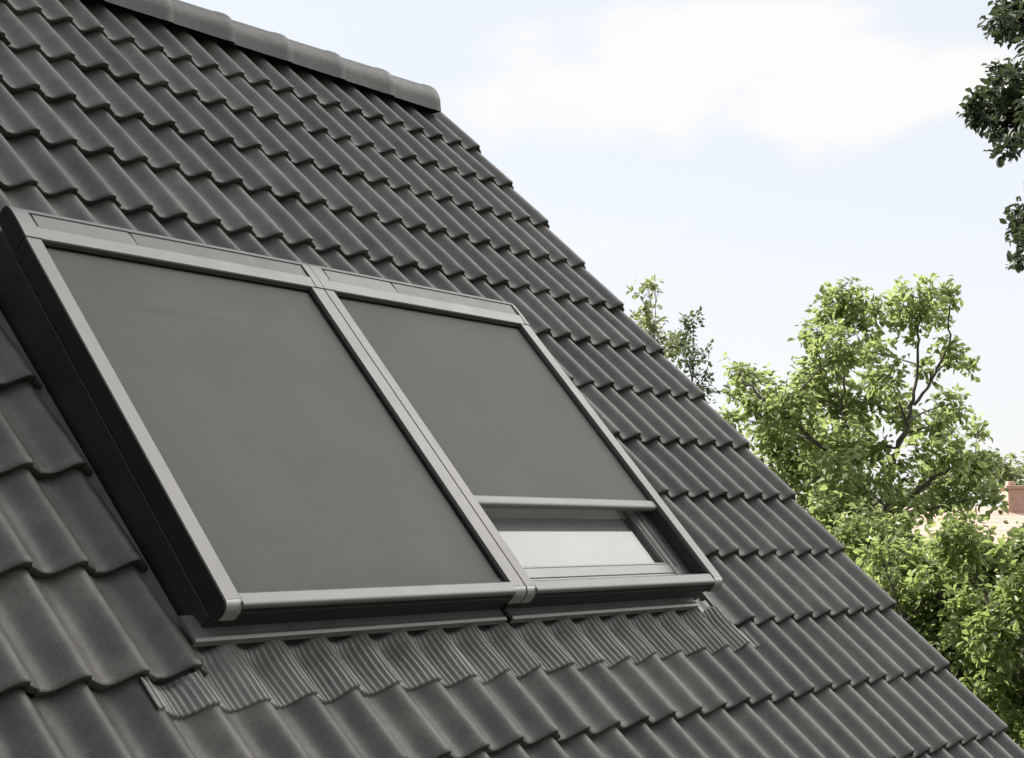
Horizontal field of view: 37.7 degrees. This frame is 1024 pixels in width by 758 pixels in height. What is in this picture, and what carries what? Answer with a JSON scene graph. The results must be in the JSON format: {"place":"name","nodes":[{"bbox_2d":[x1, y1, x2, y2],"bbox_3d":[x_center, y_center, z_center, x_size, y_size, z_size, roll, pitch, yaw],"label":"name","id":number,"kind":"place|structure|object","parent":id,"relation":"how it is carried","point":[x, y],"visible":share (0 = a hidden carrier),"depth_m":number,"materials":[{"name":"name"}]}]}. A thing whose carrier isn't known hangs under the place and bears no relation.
{"place":"outdoors","nodes":[
{"label":"outdoors","id":0,"kind":"place"},
{"bbox_2d":[0,0,1023,757],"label":"house","id":1,"kind":"structure","parent":0,"point":[794,636],"depth_m":5.33,"materials":[{"name":"tile"}]},
{"bbox_2d":[0,206,525,620],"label":"awning blind","id":2,"kind":"object","parent":1,"relation":"attached to","point":[281,457],"visible":1,"depth_m":4.31,"materials":[{"name":"grey fabric"}]},
{"bbox_2d":[0,230,541,718],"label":"roof window","id":3,"kind":"structure","parent":1,"relation":"in","point":[281,661],"depth_m":3.96,"materials":[{"name":"metal"}]},
{"bbox_2d":[306,263,721,602],"bbox_3d":[0.003,0.183,5.340,1.039,1.151,1.155,-5,-7,38],"label":"awning blind","id":4,"kind":"object","parent":1,"relation":"attached to","point":[501,412],"visible":0.99,"depth_m":5.35,"materials":[{"name":"grey fabric"}]},
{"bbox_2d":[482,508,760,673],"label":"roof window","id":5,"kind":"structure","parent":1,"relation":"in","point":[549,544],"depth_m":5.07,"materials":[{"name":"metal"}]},
{"bbox_2d":[180,0,1023,509],"label":"sky","id":6,"kind":"structure","parent":0,"point":[748,157],"materials":[{"name":"white"}]},
{"bbox_2d":[891,481,1023,672],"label":"pink roofed house","id":7,"kind":"structure","parent":0,"point":[1015,507],"depth_m":48.35,"materials":[{"name":"tile"}]},
{"label":"ground","id":8,"kind":"structure","parent":0,"visible":0},
{"bbox_2d":[626,275,686,359],"bbox_3d":[2.036,2.834,21.853,1.053,8.834,1.691,0,-6,0],"label":"slender tree","id":9,"kind":"object","parent":8,"relation":"on","point":[647,321],"visible":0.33,"depth_m":22.17,"materials":[{"name":"green plant"}]},
{"bbox_2d":[664,306,720,403],"bbox_3d":[2.740,3.074,22.790,1.137,8.547,1.573,0,-6,0],"label":"slender tree","id":10,"kind":"object","parent":8,"relation":"on","point":[691,363],"visible":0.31,"depth_m":23.21,"materials":[{"name":"green plant"}]},
{"bbox_2d":[796,483,924,572],"bbox_3d":[3.529,3.829,15.156,1.927,5.586,2.804,0,-6,0],"label":"tall shrub","id":11,"kind":"object","parent":8,"relation":"on","point":[845,523],"visible":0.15,"depth_m":15.01,"materials":[{"name":"green plant"}]},
{"bbox_2d":[715,273,1013,550],"bbox_3d":[4.059,2.802,17.216,3.426,7.950,3.744,0,-6,0],"label":"garden tree","id":12,"kind":"object","parent":8,"relation":"on","point":[838,453],"visible":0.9,"depth_m":17.04,"materials":[{"name":"green plant"}]},
{"bbox_2d":[866,483,938,514],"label":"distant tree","id":13,"kind":"object","parent":8,"relation":"on","point":[894,493],"visible":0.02,"depth_m":74.18,"materials":[{"name":"green plant"}]},
{"bbox_2d":[847,519,1020,730],"bbox_3d":[3.772,3.805,13.254,2.152,5.159,2.830,0,-6,0],"label":"tall shrub","id":14,"kind":"object","parent":8,"relation":"on","point":[897,573],"visible":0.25,"depth_m":12.98,"materials":[{"name":"green plant"}]},
{"bbox_2d":[914,503,1023,749],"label":"tall shrub","id":15,"kind":"object","parent":8,"relation":"on","point":[1002,595],"visible":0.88,"depth_m":12.12,"materials":[{"name":"green plant"}]},
{"bbox_2d":[956,0,1023,272],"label":"overhanging tree","id":16,"kind":"object","parent":8,"relation":"on","point":[1000,109],"visible":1,"depth_m":13.22,"materials":[{"name":"green plant"}]},
{"bbox_2d":[959,446,1023,498],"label":"distant tree","id":17,"kind":"object","parent":8,"relation":"on","point":[1010,473],"visible":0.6,"depth_m":69.49,"materials":[{"name":"green plant"}]}
]}

